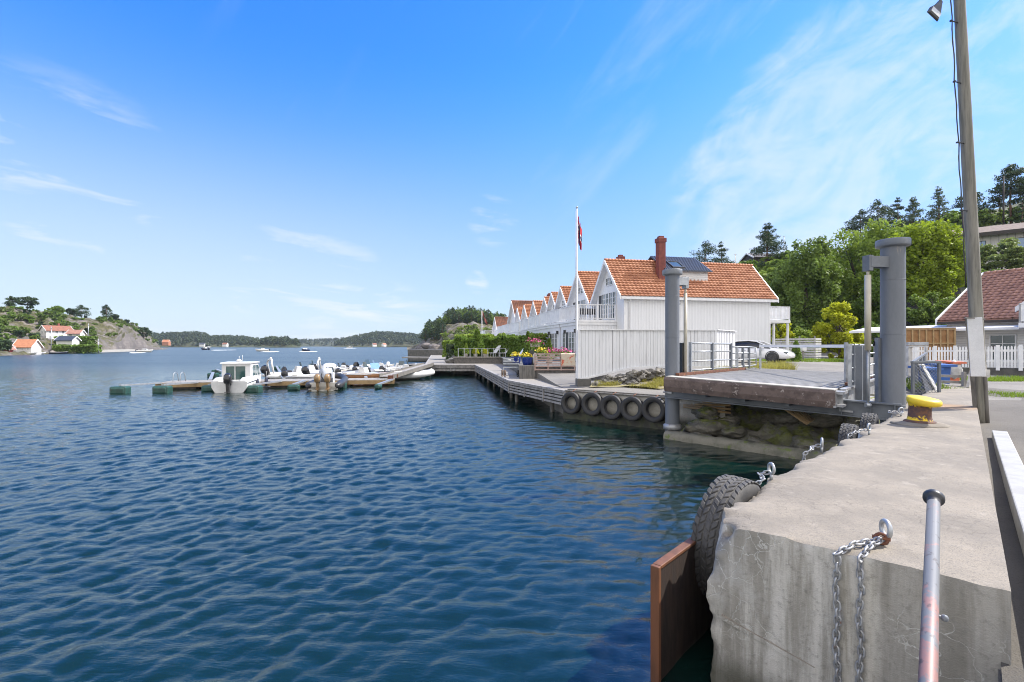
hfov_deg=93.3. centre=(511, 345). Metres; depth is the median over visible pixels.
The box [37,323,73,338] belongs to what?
hillside house
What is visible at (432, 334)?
promontory pine
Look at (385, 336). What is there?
forest
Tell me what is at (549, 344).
conical shrub
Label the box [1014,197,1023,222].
conifer tree
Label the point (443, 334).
promontory bush
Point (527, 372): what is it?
terrace wall
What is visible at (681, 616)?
fender panel
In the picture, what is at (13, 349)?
shed
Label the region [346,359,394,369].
open boat
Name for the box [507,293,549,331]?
row house
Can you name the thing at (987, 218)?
slope bush
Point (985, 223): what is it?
slope bush
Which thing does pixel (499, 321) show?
row house
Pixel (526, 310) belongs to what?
row house
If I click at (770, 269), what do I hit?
slope bush
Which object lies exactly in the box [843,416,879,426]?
mossy boulder
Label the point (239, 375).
cabin boat
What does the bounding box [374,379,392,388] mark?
mooring finger
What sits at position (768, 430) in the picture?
mossy shore rocks
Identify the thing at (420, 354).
jetty
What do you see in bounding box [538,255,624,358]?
row house
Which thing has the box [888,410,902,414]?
chain
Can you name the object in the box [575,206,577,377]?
flagpole
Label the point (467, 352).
conical shrub
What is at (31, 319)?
hill bush
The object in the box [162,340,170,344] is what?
cottage
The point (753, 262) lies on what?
slope bush
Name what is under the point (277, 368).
mooring finger
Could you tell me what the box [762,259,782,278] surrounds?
slope bush
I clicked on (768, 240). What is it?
pine tree
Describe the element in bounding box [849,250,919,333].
deciduous tree
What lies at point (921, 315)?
deciduous tree
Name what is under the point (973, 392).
leaning plank
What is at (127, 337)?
rocky hill
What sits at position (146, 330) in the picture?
deciduous tree
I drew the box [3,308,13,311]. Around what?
hill scrub
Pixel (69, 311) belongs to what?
deciduous tree
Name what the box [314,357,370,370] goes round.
inflatable boat
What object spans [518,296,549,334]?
row house
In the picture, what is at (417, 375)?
inflatable boat
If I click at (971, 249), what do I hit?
utility pole
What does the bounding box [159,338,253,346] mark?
hill
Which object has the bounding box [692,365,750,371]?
dry grass
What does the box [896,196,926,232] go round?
conifer tree
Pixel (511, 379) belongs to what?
boardwalk
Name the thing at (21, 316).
hill bush
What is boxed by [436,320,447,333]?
promontory pine
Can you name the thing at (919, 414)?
mooring bollard
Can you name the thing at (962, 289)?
wooded hillside
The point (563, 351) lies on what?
flower box
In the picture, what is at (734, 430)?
mossy boulder
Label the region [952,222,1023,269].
grey villa
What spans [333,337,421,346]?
wooded hill
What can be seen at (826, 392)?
ferry ramp
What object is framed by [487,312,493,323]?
promontory pine
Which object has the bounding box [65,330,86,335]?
annex
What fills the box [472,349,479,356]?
conical shrub
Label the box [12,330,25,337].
hill bush
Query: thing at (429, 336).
promontory pine
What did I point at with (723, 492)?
tyre fender
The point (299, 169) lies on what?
sky
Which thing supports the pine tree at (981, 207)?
on the wooded hillside
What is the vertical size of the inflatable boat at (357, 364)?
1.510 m
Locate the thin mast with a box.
[1002,176,1004,224]
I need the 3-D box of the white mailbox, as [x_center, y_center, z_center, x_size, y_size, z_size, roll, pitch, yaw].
[20.173,0.562,33.500,0.300,1.025,0.350,0,0,0]
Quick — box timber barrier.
[941,372,969,387]
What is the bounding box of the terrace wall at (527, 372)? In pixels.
[454,355,607,379]
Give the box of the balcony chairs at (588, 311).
[580,308,595,314]
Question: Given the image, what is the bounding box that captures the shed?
[4,346,16,351]
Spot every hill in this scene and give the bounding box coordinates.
[0,306,167,355]
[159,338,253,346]
[300,341,333,346]
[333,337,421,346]
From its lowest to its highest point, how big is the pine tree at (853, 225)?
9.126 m
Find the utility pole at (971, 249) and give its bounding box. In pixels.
[927,0,989,422]
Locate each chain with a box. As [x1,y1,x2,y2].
[756,470,769,484]
[802,444,820,459]
[832,536,883,681]
[847,428,867,438]
[854,537,882,681]
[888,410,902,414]
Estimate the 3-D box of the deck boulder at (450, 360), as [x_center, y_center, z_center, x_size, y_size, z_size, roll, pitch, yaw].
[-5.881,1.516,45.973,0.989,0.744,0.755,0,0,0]
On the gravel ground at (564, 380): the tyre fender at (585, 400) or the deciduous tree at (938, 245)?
the deciduous tree at (938, 245)
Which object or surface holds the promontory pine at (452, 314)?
on the rocky promontory
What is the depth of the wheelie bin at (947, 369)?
17.43 m
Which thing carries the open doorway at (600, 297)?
in the row house at (630, 294)
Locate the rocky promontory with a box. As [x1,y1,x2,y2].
[407,319,492,349]
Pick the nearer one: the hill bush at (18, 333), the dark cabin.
the dark cabin
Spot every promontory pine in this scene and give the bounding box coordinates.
[421,329,428,342]
[426,324,432,338]
[428,326,438,340]
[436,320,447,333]
[438,321,446,332]
[450,313,457,323]
[455,311,462,322]
[466,310,475,321]
[477,311,482,322]
[482,310,490,324]
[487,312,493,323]
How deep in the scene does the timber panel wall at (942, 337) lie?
28.50 m
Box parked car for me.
[735,340,795,362]
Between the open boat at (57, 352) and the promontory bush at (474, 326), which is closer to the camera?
the open boat at (57, 352)
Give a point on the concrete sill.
(791, 452)
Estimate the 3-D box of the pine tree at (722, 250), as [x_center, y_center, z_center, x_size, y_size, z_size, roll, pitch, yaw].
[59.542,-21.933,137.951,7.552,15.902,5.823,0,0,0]
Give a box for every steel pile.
[662,268,688,430]
[862,237,910,423]
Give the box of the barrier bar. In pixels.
[759,342,847,381]
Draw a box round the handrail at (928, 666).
[918,489,948,681]
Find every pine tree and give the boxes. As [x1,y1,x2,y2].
[4,296,20,305]
[72,305,90,317]
[100,304,113,316]
[689,241,728,262]
[714,241,736,262]
[750,222,787,266]
[841,209,884,240]
[857,199,898,230]
[887,197,911,227]
[952,192,994,213]
[984,185,1012,222]
[986,164,1023,223]
[1006,183,1023,207]
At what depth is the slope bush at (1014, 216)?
95.16 m
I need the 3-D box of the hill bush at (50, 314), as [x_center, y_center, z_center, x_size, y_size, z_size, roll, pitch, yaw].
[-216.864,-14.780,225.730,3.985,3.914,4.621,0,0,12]
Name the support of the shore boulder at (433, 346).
on the rocky promontory
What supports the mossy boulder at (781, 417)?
on the mossy shore rocks at (768, 430)
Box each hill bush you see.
[0,316,6,323]
[0,333,10,338]
[0,339,12,350]
[6,312,16,318]
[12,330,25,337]
[17,313,26,320]
[19,326,30,333]
[22,309,31,313]
[26,316,35,322]
[28,332,40,339]
[29,334,40,340]
[36,312,47,320]
[42,310,54,317]
[49,320,63,325]
[53,312,67,319]
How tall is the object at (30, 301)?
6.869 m
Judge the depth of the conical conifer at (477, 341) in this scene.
45.86 m
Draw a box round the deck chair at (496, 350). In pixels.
[490,345,500,356]
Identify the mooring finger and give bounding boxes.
[109,382,161,393]
[152,382,197,392]
[201,384,213,391]
[207,372,218,379]
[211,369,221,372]
[245,380,281,392]
[273,366,285,378]
[287,380,305,390]
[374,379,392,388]
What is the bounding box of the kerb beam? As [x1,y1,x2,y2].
[992,430,1023,555]
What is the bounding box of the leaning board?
[917,364,936,391]
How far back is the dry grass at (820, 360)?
33.09 m
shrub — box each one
[446,343,460,359]
[463,343,469,356]
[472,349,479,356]
[481,349,488,356]
[544,338,552,362]
[771,321,795,347]
[790,326,817,352]
[810,300,863,358]
[862,321,879,356]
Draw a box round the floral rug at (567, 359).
[561,353,574,365]
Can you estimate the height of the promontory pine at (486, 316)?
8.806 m
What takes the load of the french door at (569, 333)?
in the row house at (630, 294)
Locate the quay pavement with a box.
[960,386,1023,681]
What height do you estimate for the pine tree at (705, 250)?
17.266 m
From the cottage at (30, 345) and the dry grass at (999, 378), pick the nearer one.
the dry grass at (999, 378)
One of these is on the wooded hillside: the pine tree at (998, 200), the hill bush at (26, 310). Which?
the pine tree at (998, 200)
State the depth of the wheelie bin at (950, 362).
19.04 m
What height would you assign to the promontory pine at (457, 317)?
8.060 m
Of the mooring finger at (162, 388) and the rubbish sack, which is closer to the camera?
the rubbish sack
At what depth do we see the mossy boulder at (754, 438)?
12.91 m
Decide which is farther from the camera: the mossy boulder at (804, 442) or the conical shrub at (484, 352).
the conical shrub at (484, 352)
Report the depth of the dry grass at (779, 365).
21.27 m
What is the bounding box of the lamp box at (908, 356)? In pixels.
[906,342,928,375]
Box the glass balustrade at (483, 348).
[458,348,505,356]
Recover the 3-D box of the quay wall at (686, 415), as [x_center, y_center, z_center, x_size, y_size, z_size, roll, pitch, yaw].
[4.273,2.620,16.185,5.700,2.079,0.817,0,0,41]
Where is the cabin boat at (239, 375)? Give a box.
[211,355,261,392]
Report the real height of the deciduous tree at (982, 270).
3.338 m
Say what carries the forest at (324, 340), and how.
on the hill at (317, 345)
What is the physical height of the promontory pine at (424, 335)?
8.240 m
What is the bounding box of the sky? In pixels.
[0,0,1023,339]
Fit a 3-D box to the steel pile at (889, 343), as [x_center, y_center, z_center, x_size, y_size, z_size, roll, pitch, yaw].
[8.241,0.950,10.700,1.007,6.600,0.637,0,0,0]
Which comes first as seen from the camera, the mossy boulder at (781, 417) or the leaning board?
the mossy boulder at (781, 417)
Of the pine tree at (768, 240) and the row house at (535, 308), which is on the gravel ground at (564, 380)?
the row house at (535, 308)
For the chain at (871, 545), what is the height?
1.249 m
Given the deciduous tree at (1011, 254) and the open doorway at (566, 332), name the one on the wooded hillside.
the deciduous tree at (1011, 254)
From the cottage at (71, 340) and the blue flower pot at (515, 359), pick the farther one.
the cottage at (71, 340)
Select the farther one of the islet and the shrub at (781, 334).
the islet
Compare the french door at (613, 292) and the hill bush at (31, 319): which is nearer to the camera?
the french door at (613, 292)
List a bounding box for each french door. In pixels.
[554,333,556,357]
[562,332,565,350]
[568,331,570,352]
[571,331,574,352]
[602,294,604,319]
[605,292,608,319]
[609,292,611,317]
[612,291,615,317]
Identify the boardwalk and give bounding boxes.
[425,355,581,411]
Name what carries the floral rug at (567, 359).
hanging from the bench at (547, 361)
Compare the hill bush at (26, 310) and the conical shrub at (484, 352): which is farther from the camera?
the hill bush at (26, 310)
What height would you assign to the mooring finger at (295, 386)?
0.509 m
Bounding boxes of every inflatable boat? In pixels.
[260,357,340,378]
[301,363,374,373]
[305,367,348,390]
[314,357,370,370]
[353,359,394,366]
[368,363,434,379]
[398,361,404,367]
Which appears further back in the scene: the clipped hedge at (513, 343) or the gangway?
the clipped hedge at (513, 343)
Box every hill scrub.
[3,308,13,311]
[3,327,13,331]
[9,306,23,309]
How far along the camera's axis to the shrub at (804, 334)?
45.83 m
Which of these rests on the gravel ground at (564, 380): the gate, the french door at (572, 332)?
the gate
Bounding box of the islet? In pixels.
[253,344,300,346]
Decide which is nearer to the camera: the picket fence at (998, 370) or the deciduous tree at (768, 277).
the picket fence at (998, 370)
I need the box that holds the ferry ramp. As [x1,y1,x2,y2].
[663,342,900,419]
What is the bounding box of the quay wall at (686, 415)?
[563,388,732,430]
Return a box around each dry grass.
[595,376,663,388]
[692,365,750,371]
[750,358,843,361]
[750,359,798,369]
[906,377,1023,397]
[960,374,1023,381]
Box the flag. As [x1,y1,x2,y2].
[578,217,581,250]
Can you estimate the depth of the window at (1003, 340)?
27.53 m
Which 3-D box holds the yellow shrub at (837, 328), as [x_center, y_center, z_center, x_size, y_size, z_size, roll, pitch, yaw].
[27.145,-1.029,39.955,4.607,5.426,3.799,0,0,0]
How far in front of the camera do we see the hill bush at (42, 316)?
207.88 m
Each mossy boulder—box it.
[684,419,732,436]
[691,405,719,419]
[718,415,740,423]
[720,423,747,437]
[741,435,772,443]
[761,410,799,424]
[790,435,819,448]
[799,412,845,427]
[807,438,837,450]
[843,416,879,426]
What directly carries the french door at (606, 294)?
in the row house at (630, 294)
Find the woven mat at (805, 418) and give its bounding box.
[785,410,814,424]
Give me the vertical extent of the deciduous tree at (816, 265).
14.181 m
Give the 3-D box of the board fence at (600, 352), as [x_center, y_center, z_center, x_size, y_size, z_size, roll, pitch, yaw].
[6.437,0.540,19.899,7.765,2.420,1.488,0,0,-15]
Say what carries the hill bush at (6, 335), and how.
on the rocky hill at (127, 337)
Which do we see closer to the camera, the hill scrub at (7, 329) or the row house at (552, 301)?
the row house at (552, 301)
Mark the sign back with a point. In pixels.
(976, 347)
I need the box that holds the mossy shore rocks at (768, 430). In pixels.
[681,394,907,445]
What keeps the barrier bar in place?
on the ferry ramp
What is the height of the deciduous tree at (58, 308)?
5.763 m
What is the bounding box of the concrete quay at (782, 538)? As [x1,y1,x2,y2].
[706,385,1010,681]
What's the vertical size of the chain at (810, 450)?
0.583 m
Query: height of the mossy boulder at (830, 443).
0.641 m
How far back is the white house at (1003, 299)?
29.00 m
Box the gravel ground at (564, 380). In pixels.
[535,352,1023,681]
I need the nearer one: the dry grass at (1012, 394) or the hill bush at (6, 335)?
the dry grass at (1012, 394)
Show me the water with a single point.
(444, 527)
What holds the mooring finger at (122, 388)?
on the water
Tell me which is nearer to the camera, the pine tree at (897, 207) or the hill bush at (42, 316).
the pine tree at (897, 207)
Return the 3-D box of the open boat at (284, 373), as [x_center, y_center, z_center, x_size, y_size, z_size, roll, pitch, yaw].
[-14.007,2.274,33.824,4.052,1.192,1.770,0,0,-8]
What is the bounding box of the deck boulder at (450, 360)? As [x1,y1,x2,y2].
[445,358,453,362]
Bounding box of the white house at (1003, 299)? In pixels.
[849,268,1023,367]
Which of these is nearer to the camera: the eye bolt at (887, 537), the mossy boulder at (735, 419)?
the eye bolt at (887, 537)
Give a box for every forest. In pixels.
[150,330,258,345]
[254,336,300,345]
[299,337,346,345]
[334,330,423,345]
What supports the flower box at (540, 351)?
on the dark post planter
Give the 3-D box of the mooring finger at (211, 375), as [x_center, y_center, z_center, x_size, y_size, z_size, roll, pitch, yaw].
[-22.675,2.457,36.236,0.846,0.544,11.311,0,0,-29]
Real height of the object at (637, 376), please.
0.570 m
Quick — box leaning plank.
[965,319,976,406]
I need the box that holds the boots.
[501,370,505,376]
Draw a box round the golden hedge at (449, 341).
[441,332,505,356]
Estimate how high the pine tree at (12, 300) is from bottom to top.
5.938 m
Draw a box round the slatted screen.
[775,336,820,358]
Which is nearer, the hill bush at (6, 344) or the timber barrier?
the timber barrier
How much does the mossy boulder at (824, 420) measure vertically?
0.602 m
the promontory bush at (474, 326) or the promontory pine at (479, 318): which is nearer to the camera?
the promontory bush at (474, 326)
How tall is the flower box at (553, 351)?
0.908 m
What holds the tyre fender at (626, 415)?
attached to the quay wall at (686, 415)
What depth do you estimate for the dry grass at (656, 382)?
18.03 m
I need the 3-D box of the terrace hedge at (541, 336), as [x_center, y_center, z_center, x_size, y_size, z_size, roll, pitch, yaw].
[2.098,0.011,41.011,1.195,2.383,2.471,0,0,-28]
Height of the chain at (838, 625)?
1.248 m
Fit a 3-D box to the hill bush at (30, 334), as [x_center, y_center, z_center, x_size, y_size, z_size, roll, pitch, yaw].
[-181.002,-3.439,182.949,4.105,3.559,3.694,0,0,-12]
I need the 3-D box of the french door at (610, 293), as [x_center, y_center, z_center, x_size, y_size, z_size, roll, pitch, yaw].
[7.177,-2.920,35.138,0.070,1.980,0.620,0,0,-12]
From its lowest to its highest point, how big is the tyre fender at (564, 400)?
0.797 m
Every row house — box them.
[480,317,507,335]
[496,307,522,334]
[502,304,531,334]
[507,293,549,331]
[509,300,542,335]
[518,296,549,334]
[521,292,557,334]
[527,286,571,332]
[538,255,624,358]
[559,236,789,360]
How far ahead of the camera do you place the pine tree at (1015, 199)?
95.15 m
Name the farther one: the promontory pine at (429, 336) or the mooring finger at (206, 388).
the promontory pine at (429, 336)
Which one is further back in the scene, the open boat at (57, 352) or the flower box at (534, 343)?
the open boat at (57, 352)
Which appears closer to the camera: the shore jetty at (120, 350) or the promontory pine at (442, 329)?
the shore jetty at (120, 350)
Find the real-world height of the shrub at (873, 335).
3.723 m
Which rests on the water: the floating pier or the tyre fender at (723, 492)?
the floating pier
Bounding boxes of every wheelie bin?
[908,366,943,389]
[925,363,957,383]
[935,360,966,380]
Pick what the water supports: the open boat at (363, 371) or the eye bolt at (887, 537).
the open boat at (363, 371)
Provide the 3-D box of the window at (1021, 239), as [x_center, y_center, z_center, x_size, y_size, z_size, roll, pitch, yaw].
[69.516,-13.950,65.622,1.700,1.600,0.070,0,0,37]
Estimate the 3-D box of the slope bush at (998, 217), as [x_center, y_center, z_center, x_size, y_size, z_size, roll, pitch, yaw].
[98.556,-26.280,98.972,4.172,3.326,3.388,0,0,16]
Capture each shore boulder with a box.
[421,343,429,348]
[428,345,439,348]
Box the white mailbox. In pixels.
[800,347,806,358]
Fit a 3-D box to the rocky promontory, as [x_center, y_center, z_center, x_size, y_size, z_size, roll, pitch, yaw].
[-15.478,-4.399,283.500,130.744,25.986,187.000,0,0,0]
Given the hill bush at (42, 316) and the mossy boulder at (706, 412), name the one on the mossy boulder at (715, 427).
the mossy boulder at (706, 412)
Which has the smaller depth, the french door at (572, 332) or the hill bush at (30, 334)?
the french door at (572, 332)
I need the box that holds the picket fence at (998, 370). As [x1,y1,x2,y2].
[912,345,1023,375]
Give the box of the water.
[0,347,801,681]
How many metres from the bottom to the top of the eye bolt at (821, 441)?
0.195 m
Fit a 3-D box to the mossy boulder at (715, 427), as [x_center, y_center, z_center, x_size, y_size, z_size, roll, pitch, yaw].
[5.760,2.400,14.060,1.414,0.569,1.107,0,0,0]
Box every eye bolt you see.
[767,462,775,479]
[820,437,823,452]
[867,423,871,434]
[872,518,892,545]
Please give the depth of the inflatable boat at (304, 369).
37.70 m
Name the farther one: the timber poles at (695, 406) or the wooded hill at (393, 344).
the wooded hill at (393, 344)
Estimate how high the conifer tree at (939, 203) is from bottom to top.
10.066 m
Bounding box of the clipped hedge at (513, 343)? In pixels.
[454,334,531,356]
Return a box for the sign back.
[964,317,989,376]
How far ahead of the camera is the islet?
766.02 m
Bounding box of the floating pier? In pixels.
[155,374,397,388]
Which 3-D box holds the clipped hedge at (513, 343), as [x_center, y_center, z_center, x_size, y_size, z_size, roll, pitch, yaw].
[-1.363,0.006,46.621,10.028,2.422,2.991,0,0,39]
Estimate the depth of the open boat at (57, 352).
159.36 m
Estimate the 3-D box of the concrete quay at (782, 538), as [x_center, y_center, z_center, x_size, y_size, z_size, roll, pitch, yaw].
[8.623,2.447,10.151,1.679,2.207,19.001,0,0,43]
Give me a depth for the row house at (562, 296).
46.65 m
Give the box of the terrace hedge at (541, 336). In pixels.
[528,332,547,358]
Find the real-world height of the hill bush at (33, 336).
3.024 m
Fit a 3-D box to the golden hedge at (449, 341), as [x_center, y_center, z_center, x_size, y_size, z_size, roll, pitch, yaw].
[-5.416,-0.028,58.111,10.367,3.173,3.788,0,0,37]
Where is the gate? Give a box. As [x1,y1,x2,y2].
[910,352,940,393]
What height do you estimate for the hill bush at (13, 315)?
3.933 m
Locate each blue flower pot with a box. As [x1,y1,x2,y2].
[510,352,522,363]
[519,352,532,364]
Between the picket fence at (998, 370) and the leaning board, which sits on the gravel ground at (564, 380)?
the picket fence at (998, 370)
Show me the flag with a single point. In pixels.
(579, 235)
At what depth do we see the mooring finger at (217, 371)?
46.30 m
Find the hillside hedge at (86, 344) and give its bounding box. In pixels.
[52,335,101,352]
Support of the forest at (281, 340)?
on the islet
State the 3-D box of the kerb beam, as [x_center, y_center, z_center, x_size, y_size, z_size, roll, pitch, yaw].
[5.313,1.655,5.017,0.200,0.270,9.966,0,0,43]
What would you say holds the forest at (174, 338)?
on the hill at (196, 345)
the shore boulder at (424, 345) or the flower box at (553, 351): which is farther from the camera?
the shore boulder at (424, 345)
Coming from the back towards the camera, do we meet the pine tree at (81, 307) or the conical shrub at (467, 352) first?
the pine tree at (81, 307)
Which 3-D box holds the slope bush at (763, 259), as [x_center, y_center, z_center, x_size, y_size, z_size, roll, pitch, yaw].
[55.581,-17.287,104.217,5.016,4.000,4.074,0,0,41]
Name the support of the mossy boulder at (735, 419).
on the mossy boulder at (715, 427)
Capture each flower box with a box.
[522,337,545,347]
[533,347,547,355]
[534,343,560,358]
[548,346,572,357]
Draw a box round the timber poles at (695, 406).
[683,401,730,413]
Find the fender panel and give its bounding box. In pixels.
[650,537,712,681]
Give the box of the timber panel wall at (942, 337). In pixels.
[906,328,955,359]
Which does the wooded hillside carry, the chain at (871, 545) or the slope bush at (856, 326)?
the slope bush at (856, 326)
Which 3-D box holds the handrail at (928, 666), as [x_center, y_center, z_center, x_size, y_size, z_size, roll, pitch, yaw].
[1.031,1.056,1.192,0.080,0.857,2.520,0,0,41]
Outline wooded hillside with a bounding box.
[771,203,1021,351]
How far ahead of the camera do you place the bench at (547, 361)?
24.29 m
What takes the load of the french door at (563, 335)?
in the row house at (630, 294)
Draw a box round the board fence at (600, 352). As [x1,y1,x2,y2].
[575,329,736,385]
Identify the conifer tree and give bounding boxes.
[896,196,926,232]
[923,186,955,222]
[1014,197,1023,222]
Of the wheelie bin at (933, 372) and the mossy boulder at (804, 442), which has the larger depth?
the wheelie bin at (933, 372)
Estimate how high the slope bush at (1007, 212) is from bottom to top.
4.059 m
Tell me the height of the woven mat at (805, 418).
0.551 m
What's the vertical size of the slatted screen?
1.900 m
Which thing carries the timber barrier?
on the concrete quay at (782, 538)
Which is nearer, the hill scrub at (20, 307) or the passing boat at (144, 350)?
the passing boat at (144, 350)
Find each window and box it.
[989,334,1016,359]
[1017,237,1023,246]
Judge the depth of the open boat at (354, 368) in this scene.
40.31 m
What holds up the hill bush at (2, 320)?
on the rocky hill at (127, 337)
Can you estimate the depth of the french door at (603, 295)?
36.40 m
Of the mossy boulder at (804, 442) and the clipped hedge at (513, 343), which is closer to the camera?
the mossy boulder at (804, 442)
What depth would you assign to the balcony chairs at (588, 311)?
35.20 m
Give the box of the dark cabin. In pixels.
[739,253,774,266]
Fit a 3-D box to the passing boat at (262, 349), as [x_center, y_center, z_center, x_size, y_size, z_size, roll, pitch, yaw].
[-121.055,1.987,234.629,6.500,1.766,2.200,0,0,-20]
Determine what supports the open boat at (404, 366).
on the water
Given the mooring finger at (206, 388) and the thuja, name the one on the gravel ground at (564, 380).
the thuja
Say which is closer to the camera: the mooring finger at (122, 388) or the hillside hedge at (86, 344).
the mooring finger at (122, 388)
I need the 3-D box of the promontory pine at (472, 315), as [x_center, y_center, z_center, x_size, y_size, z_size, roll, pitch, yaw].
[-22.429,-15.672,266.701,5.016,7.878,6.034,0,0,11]
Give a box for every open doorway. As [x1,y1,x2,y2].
[566,332,567,351]
[599,295,601,319]
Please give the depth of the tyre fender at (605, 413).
16.19 m
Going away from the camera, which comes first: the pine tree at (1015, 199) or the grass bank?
the grass bank
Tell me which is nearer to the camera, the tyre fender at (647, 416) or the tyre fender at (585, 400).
the tyre fender at (647, 416)
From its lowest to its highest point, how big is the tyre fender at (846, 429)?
0.852 m
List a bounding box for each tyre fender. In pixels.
[561,392,581,413]
[581,392,602,415]
[600,395,621,419]
[621,397,642,420]
[642,397,664,422]
[691,474,761,596]
[837,423,859,445]
[860,413,878,428]
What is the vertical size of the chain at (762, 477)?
0.563 m
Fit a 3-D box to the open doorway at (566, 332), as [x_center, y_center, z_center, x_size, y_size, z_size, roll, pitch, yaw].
[4.093,0.025,35.926,0.020,2.050,0.500,0,0,-12]
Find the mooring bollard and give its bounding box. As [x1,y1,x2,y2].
[890,395,949,427]
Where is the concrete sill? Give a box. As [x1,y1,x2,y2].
[663,430,825,459]
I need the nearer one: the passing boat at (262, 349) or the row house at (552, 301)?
the row house at (552, 301)
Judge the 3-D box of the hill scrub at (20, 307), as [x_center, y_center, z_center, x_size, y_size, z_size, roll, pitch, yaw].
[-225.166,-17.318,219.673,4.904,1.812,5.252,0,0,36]
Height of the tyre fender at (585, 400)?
0.817 m
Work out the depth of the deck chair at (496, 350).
46.24 m
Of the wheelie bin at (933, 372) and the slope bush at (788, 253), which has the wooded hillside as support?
the slope bush at (788, 253)
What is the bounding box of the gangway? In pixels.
[379,363,433,377]
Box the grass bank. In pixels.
[590,380,663,388]
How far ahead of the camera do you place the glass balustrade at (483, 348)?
44.98 m
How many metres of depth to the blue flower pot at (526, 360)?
24.82 m
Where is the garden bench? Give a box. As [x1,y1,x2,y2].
[503,358,518,375]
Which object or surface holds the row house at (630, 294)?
on the gravel ground at (564, 380)
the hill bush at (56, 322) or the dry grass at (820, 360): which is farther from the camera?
the hill bush at (56, 322)
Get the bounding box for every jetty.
[102,349,134,351]
[402,349,442,360]
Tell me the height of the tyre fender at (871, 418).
0.853 m
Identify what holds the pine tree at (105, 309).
on the rocky hill at (127, 337)
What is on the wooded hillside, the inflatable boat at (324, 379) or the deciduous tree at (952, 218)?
the deciduous tree at (952, 218)
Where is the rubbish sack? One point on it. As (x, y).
(958, 370)
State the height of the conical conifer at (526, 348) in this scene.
2.183 m
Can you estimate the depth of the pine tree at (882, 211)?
103.28 m
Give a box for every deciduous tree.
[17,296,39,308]
[51,305,64,313]
[65,308,78,314]
[137,327,152,337]
[766,272,794,312]
[768,235,853,332]
[809,218,919,324]
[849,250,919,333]
[878,218,980,301]
[906,290,955,325]
[940,211,981,224]
[960,268,1003,287]
[980,237,1023,269]
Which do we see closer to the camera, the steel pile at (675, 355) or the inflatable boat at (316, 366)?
the steel pile at (675, 355)
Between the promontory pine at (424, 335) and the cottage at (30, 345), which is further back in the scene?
the promontory pine at (424, 335)
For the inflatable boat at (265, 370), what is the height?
2.006 m
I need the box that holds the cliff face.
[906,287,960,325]
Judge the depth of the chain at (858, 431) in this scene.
7.42 m
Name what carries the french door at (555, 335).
in the row house at (587, 280)
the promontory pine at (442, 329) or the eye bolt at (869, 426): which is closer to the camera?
the eye bolt at (869, 426)
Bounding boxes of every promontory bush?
[440,331,448,337]
[469,324,479,329]
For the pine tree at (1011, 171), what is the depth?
95.52 m
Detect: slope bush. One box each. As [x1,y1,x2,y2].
[736,259,757,268]
[756,256,780,270]
[758,267,778,280]
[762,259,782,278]
[767,259,795,272]
[777,250,793,259]
[851,317,874,329]
[956,208,996,226]
[978,210,989,225]
[988,209,1005,222]
[1001,206,1021,222]
[1006,207,1023,222]
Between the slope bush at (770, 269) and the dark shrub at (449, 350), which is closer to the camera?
the dark shrub at (449, 350)
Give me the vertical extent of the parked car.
1.435 m
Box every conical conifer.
[469,329,484,353]
[521,331,532,359]
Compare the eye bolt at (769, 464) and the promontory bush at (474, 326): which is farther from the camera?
the promontory bush at (474, 326)
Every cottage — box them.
[12,339,43,353]
[53,336,81,344]
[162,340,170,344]
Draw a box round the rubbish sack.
[951,360,962,378]
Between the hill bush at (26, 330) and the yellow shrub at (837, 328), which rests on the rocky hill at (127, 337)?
the hill bush at (26, 330)
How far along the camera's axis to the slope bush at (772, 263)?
88.12 m
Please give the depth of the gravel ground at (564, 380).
20.81 m
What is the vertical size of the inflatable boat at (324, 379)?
1.532 m
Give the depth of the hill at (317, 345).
1715.35 m
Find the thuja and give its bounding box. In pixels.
[790,341,802,360]
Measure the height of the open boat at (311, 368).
1.670 m
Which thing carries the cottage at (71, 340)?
on the rocky hill at (127, 337)
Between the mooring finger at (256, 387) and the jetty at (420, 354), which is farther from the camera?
the jetty at (420, 354)
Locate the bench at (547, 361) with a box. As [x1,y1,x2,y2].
[534,353,574,370]
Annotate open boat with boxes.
[48,351,66,353]
[281,360,347,371]
[281,370,341,378]
[335,362,401,377]
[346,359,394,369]
[352,366,395,371]
[379,360,438,375]
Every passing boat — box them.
[136,349,152,351]
[255,348,269,350]

